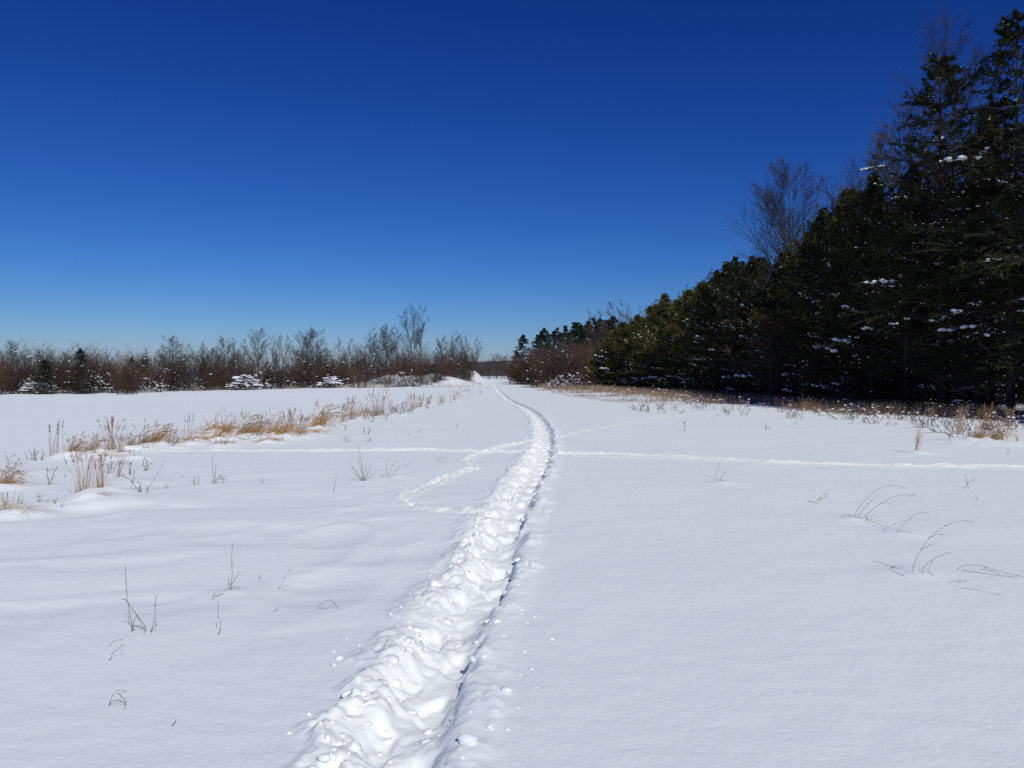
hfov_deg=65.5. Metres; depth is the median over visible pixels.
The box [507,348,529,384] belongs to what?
shrub
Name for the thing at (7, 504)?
grass tuft
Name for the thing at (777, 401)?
dry grass
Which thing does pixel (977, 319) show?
evergreen tree
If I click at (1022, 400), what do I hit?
evergreen tree
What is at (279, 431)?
grass tuft
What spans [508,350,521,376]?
pine tree
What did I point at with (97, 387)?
shrub
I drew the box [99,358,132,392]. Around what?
shrub
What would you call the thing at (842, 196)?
evergreen tree
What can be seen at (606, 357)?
evergreen tree
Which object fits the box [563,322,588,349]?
pine tree
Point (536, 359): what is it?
shrub
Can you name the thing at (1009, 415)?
grass tuft
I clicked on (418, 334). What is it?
bare tree
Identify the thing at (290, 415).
grass tuft
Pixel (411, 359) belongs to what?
shrub
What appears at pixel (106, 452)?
grass tuft
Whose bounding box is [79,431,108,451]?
grass tuft
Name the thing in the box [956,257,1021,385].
evergreen tree
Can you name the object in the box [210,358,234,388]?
shrub
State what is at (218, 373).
shrub
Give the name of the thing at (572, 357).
shrub
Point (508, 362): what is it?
shrub
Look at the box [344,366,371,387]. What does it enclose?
shrub
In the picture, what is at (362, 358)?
shrub
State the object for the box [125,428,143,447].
grass tuft
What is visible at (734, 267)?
evergreen tree
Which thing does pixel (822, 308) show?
evergreen tree
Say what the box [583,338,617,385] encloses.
evergreen tree
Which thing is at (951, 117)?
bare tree
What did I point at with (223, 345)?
bare tree
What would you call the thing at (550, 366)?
shrub
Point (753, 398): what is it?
snow flecks
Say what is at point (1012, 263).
evergreen tree
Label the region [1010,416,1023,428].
frosted weed
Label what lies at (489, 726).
snow clod
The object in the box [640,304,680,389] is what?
evergreen tree
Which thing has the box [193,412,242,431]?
grass tuft
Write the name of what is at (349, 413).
grass tuft
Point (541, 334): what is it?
pine tree
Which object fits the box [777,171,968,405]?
evergreen tree
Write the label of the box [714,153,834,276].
bare tree
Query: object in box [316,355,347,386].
shrub
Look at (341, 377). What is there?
shrub
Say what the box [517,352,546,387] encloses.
shrub
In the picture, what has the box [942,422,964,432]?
frosted weed
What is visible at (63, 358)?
bare tree
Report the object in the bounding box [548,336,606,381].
shrub
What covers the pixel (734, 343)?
evergreen tree
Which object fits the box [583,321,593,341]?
pine tree
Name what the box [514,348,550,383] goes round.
shrub
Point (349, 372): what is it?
shrub
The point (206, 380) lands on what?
shrub
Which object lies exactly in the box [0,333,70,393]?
shrub
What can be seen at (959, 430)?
grass tuft
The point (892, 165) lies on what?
bare tree
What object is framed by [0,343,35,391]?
shrub
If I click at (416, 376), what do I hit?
shrub
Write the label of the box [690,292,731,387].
evergreen tree
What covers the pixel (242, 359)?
bare tree
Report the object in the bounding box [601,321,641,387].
evergreen tree
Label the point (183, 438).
grass tuft
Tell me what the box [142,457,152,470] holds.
dry weed
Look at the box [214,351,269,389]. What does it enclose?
shrub
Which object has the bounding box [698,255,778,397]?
evergreen tree
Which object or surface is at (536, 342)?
pine tree
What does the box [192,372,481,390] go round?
dry grass
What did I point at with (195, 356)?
bare tree
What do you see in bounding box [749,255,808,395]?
evergreen tree
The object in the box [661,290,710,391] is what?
evergreen tree
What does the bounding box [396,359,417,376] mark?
shrub
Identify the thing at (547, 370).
shrub
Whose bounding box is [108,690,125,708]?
dry stalk
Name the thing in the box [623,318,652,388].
evergreen tree
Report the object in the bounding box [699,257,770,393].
evergreen tree
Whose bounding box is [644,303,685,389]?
evergreen tree
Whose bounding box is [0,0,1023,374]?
sky
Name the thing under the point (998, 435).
grass tuft
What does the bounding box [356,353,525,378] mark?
distant wood
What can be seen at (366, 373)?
shrub
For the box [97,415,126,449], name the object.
grass tuft
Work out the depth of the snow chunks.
4.36 m
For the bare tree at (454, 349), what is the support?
on the ground at (752, 607)
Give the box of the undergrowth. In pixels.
[0,341,469,391]
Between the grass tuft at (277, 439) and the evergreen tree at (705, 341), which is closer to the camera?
the grass tuft at (277, 439)
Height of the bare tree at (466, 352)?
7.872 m
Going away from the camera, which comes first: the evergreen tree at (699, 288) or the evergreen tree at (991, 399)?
the evergreen tree at (991, 399)
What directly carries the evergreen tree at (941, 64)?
on the ground at (752, 607)
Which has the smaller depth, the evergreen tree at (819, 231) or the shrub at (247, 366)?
the evergreen tree at (819, 231)
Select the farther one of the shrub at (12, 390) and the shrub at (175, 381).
the shrub at (175, 381)
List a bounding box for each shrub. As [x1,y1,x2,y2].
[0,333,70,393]
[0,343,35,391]
[0,350,20,393]
[0,351,31,393]
[0,361,15,393]
[2,375,32,393]
[15,370,57,390]
[22,347,81,392]
[33,337,102,391]
[35,351,92,393]
[42,343,97,388]
[54,362,83,393]
[78,343,117,389]
[79,370,116,392]
[80,354,118,392]
[87,357,123,391]
[89,356,149,394]
[97,365,142,392]
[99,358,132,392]
[103,352,164,392]
[114,348,155,390]
[126,363,147,392]
[126,374,173,391]
[130,349,166,389]
[150,366,173,391]
[154,345,228,390]
[155,361,191,389]
[160,365,179,390]
[161,350,207,389]
[163,360,192,390]
[182,350,243,389]
[182,376,209,390]
[192,344,233,388]
[196,369,222,390]
[198,349,240,387]
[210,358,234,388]
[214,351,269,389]
[217,367,242,389]
[228,354,257,381]
[229,349,274,388]
[249,371,279,388]
[252,356,287,388]
[261,359,281,387]
[264,354,294,388]
[276,370,298,387]
[282,351,322,387]
[291,368,311,387]
[293,361,311,386]
[304,362,342,387]
[313,362,341,387]
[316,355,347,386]
[320,350,354,378]
[320,350,359,386]
[337,365,358,386]
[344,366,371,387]
[347,359,381,387]
[352,343,384,380]
[365,358,403,383]
[375,369,395,387]
[377,356,398,375]
[382,369,420,386]
[387,354,411,375]
[388,353,428,386]
[392,342,433,375]
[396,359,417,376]
[411,357,446,384]
[423,352,460,376]
[423,356,452,380]
[426,363,444,382]
[435,353,465,377]
[441,351,478,380]
[454,345,482,381]
[501,357,520,383]
[505,344,546,384]
[507,347,548,383]
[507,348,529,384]
[508,355,530,384]
[514,341,558,380]
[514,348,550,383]
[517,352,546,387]
[525,348,578,382]
[529,352,564,383]
[530,347,564,382]
[531,349,561,383]
[535,334,589,383]
[542,370,570,387]
[544,337,593,371]
[545,340,592,381]
[545,341,593,383]
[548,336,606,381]
[554,345,590,382]
[555,346,584,381]
[560,371,588,387]
[565,342,596,383]
[568,368,598,386]
[719,307,814,397]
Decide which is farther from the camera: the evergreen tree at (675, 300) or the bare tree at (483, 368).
the bare tree at (483, 368)
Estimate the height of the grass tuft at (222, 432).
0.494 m
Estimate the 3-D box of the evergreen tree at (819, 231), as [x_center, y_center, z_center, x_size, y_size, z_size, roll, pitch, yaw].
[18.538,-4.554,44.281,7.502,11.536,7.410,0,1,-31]
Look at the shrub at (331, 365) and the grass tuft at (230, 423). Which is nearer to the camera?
the grass tuft at (230, 423)
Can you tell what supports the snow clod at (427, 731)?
on the path
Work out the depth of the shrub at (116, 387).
70.09 m
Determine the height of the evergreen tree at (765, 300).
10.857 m
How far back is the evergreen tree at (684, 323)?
74.82 m
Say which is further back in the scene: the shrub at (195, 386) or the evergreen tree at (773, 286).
the shrub at (195, 386)
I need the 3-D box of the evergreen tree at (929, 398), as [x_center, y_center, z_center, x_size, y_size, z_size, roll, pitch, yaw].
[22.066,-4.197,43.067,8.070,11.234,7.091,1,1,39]
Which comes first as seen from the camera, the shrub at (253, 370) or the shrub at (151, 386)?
the shrub at (151, 386)
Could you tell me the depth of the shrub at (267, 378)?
86.61 m
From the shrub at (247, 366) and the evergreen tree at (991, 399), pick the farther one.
the shrub at (247, 366)
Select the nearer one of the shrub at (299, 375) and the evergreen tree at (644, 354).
the evergreen tree at (644, 354)
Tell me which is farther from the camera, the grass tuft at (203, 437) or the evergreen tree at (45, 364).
the evergreen tree at (45, 364)
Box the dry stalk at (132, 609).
[122,570,146,631]
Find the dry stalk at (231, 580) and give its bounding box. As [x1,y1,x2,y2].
[212,543,239,597]
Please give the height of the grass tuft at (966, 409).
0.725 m
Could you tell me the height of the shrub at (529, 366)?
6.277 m
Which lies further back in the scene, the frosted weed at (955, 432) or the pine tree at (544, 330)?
the pine tree at (544, 330)
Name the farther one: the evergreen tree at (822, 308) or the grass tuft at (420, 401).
the evergreen tree at (822, 308)
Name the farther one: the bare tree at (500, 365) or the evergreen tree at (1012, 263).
the bare tree at (500, 365)
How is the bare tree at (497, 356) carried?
on the ground at (752, 607)
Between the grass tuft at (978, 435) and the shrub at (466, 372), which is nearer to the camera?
the grass tuft at (978, 435)
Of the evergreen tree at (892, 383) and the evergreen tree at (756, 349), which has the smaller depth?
the evergreen tree at (892, 383)
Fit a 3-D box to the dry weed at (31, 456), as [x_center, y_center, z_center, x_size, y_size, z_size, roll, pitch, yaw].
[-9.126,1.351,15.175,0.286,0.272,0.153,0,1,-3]
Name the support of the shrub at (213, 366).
on the ground at (752, 607)
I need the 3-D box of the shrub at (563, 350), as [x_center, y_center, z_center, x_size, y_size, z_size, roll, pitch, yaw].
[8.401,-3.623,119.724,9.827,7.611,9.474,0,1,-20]
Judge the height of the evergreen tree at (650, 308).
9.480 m
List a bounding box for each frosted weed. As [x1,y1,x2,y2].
[911,417,925,427]
[927,415,953,432]
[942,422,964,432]
[944,418,971,437]
[966,426,973,436]
[970,412,1001,427]
[990,428,1003,439]
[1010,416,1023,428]
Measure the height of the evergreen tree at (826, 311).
12.206 m
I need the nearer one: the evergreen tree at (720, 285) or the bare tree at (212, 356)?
the evergreen tree at (720, 285)
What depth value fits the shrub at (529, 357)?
121.36 m
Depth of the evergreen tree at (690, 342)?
70.06 m
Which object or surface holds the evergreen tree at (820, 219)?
on the ground at (752, 607)
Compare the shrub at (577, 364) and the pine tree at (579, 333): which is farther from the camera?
the pine tree at (579, 333)
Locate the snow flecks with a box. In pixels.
[525,383,1007,417]
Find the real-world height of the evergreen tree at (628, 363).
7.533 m
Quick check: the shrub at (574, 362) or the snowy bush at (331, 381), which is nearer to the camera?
the snowy bush at (331, 381)
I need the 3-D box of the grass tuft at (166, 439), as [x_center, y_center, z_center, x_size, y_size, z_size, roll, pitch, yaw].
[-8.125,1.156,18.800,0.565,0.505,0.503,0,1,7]
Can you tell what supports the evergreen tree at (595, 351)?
on the ground at (752, 607)
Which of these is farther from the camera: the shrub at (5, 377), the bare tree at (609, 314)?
the bare tree at (609, 314)
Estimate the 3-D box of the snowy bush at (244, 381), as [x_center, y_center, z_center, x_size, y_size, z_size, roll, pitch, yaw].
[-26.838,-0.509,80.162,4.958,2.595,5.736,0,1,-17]
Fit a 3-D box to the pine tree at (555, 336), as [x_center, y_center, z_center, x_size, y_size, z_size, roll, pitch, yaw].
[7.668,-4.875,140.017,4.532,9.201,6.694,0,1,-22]
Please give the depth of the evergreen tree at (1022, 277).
30.59 m
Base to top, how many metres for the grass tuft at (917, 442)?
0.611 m
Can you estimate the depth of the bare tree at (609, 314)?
118.66 m
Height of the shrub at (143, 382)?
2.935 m
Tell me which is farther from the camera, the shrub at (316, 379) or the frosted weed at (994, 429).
the shrub at (316, 379)
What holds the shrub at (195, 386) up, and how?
on the ground at (752, 607)
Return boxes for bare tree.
[0,340,25,368]
[32,349,59,366]
[56,351,70,365]
[99,348,124,370]
[140,348,164,378]
[154,335,192,377]
[184,341,209,373]
[202,347,216,368]
[210,337,240,373]
[225,339,257,371]
[241,328,279,372]
[267,333,294,376]
[282,331,321,385]
[288,326,332,387]
[332,337,365,375]
[348,344,368,374]
[353,327,388,377]
[368,323,398,374]
[376,327,408,374]
[395,304,429,374]
[432,336,461,371]
[440,332,468,374]
[453,336,482,379]
[471,360,482,373]
[478,362,487,376]
[479,360,493,374]
[490,352,505,378]
[493,355,507,376]
[583,308,608,353]
[596,301,633,339]
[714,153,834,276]
[724,123,928,316]
[829,97,1019,324]
[836,1,1023,407]
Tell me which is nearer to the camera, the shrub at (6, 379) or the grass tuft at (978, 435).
the grass tuft at (978, 435)
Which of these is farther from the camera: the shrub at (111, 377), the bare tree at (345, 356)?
the bare tree at (345, 356)
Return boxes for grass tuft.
[0,459,51,484]
[0,487,53,513]
[48,419,72,455]
[58,430,107,453]
[64,442,103,493]
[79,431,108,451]
[92,433,104,449]
[92,448,132,455]
[92,452,114,487]
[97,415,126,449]
[114,435,129,451]
[114,457,126,477]
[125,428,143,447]
[127,421,176,444]
[146,421,183,440]
[156,422,176,441]
[167,430,205,443]
[175,428,217,440]
[184,412,193,435]
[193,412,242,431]
[207,423,239,437]
[208,435,241,443]
[220,409,237,432]
[231,410,268,434]
[243,426,274,435]
[249,416,281,432]
[253,429,291,440]
[265,408,291,433]
[271,414,303,434]
[283,408,302,430]
[294,414,321,430]
[297,425,328,433]
[306,400,349,426]
[320,408,331,423]
[334,407,377,417]
[338,404,352,421]
[343,395,364,419]
[355,402,395,415]
[365,388,388,415]
[405,391,422,409]
[416,394,424,406]
[798,394,818,410]
[914,423,926,449]
[948,409,972,433]
[956,403,972,423]
[972,421,995,437]
[973,402,998,428]
[987,414,1023,440]
[1002,405,1017,425]
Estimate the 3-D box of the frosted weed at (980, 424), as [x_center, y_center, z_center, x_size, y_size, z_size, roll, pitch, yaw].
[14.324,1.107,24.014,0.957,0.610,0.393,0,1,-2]
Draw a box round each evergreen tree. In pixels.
[25,359,63,393]
[57,348,105,393]
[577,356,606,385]
[581,346,605,385]
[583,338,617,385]
[584,330,621,386]
[587,321,644,387]
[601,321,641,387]
[602,314,654,387]
[606,338,625,380]
[615,305,663,388]
[615,327,647,388]
[621,305,659,387]
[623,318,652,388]
[624,293,687,389]
[631,313,659,388]
[633,289,696,391]
[635,304,681,388]
[637,299,679,373]
[637,305,671,389]
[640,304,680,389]
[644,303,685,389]
[652,283,724,392]
[652,308,695,392]
[653,292,686,386]
[657,294,698,389]
[660,281,707,368]
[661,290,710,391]
[662,300,723,393]
[663,282,714,389]
[667,269,740,394]
[674,287,714,392]
[675,261,730,388]
[677,266,739,393]
[679,296,727,393]
[683,272,770,395]
[685,256,750,393]
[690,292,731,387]
[691,268,747,394]
[692,261,756,387]
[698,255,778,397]
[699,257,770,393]
[706,256,775,392]
[721,233,831,400]
[724,237,823,399]
[725,255,796,392]
[729,251,784,393]
[730,251,812,397]
[732,251,796,396]
[737,272,779,396]
[738,253,794,397]
[744,215,893,401]
[749,207,893,403]
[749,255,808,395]
[755,184,960,403]
[755,205,837,397]
[760,212,849,399]
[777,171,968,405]
[780,214,902,403]
[782,196,966,405]
[783,188,916,404]
[783,190,927,400]
[792,186,980,405]
[815,164,995,406]
[824,51,1023,411]
[839,214,978,403]
[842,174,1023,406]
[870,117,1023,410]
[893,93,1023,412]
[898,8,1023,415]
[948,174,1021,407]
[949,89,1023,411]
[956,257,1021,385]
[971,136,1023,316]
[974,227,1023,402]
[985,154,1023,400]
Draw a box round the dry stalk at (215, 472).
[212,455,224,482]
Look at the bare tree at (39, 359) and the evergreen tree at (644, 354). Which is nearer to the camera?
the bare tree at (39, 359)
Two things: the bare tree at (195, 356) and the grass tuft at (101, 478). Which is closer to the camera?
the grass tuft at (101, 478)
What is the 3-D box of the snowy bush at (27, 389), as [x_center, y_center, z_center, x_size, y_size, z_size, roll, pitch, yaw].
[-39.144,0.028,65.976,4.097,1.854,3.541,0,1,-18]
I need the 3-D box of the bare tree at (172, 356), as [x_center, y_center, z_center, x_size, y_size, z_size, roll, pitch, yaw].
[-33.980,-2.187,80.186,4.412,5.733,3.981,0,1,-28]
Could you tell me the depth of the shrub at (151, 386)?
72.43 m
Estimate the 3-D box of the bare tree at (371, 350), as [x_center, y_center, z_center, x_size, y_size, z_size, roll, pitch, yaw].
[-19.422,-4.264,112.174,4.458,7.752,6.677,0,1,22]
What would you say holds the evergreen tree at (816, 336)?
on the ground at (752, 607)
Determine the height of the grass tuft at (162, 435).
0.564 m
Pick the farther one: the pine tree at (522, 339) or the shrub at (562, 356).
the pine tree at (522, 339)
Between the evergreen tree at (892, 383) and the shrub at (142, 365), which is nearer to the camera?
the evergreen tree at (892, 383)
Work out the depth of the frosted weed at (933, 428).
22.26 m
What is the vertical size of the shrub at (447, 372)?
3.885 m
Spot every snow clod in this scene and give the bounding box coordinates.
[335,655,343,659]
[423,728,431,733]
[457,733,477,744]
[485,724,492,728]
[500,686,511,692]
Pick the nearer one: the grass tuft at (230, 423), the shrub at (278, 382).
the grass tuft at (230, 423)
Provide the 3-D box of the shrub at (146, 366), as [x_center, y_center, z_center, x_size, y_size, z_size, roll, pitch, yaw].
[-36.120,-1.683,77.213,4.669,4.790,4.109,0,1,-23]
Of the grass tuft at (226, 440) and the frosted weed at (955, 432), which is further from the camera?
the frosted weed at (955, 432)
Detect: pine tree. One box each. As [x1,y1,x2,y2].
[506,334,532,370]
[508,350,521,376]
[527,334,542,356]
[532,328,554,357]
[537,330,546,354]
[546,330,558,359]
[551,327,563,360]
[556,325,572,352]
[562,322,582,379]
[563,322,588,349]
[568,324,590,355]
[582,318,599,350]
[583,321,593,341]
[588,318,605,350]
[588,320,610,356]
[603,315,619,337]
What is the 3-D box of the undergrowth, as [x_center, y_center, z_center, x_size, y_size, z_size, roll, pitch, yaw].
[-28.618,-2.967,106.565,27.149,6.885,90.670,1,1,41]
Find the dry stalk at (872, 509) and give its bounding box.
[845,485,903,527]
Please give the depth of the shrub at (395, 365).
113.87 m
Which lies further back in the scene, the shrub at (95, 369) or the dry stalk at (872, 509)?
the shrub at (95, 369)
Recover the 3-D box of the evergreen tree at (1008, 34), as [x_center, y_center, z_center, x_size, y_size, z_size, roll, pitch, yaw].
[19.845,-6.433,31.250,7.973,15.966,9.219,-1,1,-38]
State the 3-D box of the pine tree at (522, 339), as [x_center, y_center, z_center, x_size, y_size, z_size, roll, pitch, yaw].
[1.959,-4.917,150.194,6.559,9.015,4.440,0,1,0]
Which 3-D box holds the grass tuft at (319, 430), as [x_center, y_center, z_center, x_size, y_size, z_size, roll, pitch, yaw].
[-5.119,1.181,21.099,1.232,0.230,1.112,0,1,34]
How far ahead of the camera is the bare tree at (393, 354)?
113.95 m
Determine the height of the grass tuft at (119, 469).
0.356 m
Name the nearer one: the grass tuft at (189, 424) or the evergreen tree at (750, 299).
the grass tuft at (189, 424)
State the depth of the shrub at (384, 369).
113.34 m
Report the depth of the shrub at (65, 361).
76.94 m
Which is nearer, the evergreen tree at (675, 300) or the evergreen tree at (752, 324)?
the evergreen tree at (752, 324)
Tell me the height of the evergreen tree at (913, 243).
11.566 m
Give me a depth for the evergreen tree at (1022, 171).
35.54 m
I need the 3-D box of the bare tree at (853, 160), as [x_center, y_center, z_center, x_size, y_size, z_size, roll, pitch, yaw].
[19.605,-7.156,48.096,11.162,16.526,10.590,1,1,41]
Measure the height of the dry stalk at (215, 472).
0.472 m
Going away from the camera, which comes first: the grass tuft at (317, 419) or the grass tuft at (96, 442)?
the grass tuft at (96, 442)
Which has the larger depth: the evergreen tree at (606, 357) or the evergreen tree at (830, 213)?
the evergreen tree at (606, 357)
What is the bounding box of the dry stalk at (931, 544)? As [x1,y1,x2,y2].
[913,520,970,575]
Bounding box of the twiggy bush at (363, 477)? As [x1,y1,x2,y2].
[348,443,375,480]
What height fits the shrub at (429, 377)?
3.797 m
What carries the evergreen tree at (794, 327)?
on the ground at (752, 607)
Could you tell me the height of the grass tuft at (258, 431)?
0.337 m
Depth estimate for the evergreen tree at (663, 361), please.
80.14 m
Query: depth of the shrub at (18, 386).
66.15 m
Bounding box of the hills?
[346,361,512,375]
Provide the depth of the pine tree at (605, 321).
133.70 m
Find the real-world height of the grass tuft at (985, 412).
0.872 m
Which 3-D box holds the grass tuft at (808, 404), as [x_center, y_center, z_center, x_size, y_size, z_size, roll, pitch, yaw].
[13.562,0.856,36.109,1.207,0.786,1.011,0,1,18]
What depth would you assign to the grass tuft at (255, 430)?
20.77 m
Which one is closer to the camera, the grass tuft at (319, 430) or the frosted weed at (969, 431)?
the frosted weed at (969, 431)
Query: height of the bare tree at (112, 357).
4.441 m
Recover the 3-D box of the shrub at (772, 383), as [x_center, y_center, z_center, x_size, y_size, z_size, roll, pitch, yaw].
[15.130,-1.751,47.481,5.060,5.768,5.607,0,1,-17]
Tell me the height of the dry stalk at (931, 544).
0.462 m
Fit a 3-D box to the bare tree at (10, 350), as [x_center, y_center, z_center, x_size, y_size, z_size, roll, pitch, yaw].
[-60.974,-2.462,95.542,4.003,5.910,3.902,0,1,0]
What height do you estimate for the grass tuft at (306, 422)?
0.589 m
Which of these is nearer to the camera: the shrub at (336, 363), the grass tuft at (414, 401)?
the grass tuft at (414, 401)
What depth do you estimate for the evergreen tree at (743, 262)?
61.38 m
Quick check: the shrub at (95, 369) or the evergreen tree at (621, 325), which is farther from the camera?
the evergreen tree at (621, 325)
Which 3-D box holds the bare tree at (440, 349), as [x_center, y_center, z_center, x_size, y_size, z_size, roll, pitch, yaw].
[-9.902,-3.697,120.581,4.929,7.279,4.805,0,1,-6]
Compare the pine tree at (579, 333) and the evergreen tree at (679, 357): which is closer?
the evergreen tree at (679, 357)
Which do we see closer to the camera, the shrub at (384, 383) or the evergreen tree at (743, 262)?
the evergreen tree at (743, 262)
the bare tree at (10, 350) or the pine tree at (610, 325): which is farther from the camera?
the pine tree at (610, 325)
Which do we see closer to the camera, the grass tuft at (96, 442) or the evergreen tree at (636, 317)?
the grass tuft at (96, 442)
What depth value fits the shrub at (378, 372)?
105.37 m
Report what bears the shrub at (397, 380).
on the ground at (752, 607)
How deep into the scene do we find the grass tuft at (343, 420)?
26.17 m
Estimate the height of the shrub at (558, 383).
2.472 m
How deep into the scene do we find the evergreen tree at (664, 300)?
77.31 m
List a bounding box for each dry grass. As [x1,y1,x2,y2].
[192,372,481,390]
[524,382,1009,419]
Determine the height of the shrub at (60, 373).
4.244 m
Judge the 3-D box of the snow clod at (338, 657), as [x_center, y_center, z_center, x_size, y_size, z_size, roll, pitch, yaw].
[-0.972,1.538,4.469,0.046,0.028,0.060,0,1,4]
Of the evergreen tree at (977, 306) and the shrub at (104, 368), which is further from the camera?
the shrub at (104, 368)
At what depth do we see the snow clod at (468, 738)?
3.39 m
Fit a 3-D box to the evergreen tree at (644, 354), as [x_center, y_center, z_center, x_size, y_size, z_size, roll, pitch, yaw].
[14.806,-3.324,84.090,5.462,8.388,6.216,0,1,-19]
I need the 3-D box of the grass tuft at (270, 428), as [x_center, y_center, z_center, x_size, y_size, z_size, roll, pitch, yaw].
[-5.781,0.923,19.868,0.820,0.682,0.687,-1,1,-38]
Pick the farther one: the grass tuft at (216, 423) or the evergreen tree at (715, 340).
the evergreen tree at (715, 340)
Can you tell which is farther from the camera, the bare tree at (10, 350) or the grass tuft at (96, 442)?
the bare tree at (10, 350)
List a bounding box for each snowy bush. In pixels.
[14,375,65,393]
[222,366,269,389]
[311,373,345,387]
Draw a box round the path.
[230,376,569,767]
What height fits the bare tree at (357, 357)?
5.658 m
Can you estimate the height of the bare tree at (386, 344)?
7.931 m
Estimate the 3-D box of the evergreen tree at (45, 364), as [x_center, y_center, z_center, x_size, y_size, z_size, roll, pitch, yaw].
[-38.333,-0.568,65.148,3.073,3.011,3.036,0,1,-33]
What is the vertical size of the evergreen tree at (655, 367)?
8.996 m
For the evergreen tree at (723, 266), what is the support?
on the ground at (752, 607)
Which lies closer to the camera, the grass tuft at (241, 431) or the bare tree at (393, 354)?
the grass tuft at (241, 431)
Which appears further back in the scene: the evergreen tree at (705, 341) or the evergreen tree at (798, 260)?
the evergreen tree at (705, 341)
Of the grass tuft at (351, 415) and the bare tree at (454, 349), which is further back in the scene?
the bare tree at (454, 349)
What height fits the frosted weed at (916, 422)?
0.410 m
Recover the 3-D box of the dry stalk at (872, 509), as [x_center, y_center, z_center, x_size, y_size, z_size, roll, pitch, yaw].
[4.067,1.310,8.497,0.802,0.386,0.657,0,1,0]
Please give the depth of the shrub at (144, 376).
70.12 m
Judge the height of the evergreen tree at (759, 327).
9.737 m
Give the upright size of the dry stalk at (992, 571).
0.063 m
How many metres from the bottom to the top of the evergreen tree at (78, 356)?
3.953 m
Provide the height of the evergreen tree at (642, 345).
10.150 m
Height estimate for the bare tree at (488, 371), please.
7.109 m
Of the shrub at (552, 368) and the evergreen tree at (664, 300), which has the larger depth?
the shrub at (552, 368)
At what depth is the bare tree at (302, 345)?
98.04 m
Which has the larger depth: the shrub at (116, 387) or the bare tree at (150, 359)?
the bare tree at (150, 359)
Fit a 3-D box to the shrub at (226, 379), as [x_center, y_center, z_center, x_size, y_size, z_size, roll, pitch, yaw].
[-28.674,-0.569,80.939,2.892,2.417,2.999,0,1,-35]
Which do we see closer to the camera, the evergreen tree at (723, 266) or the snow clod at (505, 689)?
the snow clod at (505, 689)
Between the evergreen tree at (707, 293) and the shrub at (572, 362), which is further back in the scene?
the shrub at (572, 362)
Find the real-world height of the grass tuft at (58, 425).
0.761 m
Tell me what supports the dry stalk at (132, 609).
on the ground at (752, 607)
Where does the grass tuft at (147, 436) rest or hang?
on the ground at (752, 607)
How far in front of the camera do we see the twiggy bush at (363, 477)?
11.81 m
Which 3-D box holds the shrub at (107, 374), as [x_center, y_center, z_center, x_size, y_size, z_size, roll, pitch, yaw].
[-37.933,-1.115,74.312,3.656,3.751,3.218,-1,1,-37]
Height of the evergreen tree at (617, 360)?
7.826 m
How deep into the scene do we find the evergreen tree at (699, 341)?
66.26 m
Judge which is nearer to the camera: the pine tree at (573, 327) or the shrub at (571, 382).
the shrub at (571, 382)
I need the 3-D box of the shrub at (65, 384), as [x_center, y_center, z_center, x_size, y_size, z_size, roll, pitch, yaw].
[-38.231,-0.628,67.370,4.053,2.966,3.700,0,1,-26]
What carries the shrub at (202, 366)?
on the ground at (752, 607)
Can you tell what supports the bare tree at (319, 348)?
on the ground at (752, 607)
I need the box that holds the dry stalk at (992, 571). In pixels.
[957,565,1022,577]
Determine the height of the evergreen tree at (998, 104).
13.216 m
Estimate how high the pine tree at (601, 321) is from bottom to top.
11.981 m
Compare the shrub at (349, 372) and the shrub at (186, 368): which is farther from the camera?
the shrub at (349, 372)
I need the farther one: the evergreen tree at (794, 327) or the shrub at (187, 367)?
the shrub at (187, 367)
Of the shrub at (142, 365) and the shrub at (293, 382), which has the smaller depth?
the shrub at (142, 365)
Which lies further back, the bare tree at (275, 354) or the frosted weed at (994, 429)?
the bare tree at (275, 354)
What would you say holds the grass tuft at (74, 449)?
on the ground at (752, 607)
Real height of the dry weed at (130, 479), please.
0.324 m
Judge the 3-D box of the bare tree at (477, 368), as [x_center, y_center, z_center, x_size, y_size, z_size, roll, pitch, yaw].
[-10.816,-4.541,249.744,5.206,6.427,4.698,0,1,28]
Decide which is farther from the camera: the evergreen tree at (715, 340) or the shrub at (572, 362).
the shrub at (572, 362)
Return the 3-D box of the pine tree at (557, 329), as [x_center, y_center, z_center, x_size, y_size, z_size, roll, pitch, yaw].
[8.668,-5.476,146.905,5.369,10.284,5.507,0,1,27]
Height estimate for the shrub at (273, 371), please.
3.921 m
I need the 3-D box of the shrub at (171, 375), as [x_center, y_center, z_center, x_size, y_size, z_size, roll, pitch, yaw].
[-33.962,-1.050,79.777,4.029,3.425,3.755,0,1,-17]
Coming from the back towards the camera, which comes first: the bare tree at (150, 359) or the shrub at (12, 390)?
the bare tree at (150, 359)
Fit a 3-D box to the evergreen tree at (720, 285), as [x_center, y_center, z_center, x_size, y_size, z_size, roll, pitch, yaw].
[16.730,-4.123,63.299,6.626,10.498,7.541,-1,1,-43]
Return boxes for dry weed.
[25,449,37,459]
[120,469,136,488]
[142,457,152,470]
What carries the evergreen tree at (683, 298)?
on the ground at (752, 607)
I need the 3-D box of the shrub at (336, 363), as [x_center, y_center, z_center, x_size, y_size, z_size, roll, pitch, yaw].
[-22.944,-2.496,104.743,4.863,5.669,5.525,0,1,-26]
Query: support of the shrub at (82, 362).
on the ground at (752, 607)
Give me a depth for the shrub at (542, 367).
119.82 m
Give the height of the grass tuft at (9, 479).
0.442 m
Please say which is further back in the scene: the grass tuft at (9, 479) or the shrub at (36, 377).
the shrub at (36, 377)
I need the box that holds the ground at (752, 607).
[0,371,1023,767]
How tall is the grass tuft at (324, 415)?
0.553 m
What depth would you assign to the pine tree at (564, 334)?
137.72 m
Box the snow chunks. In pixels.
[309,419,579,767]

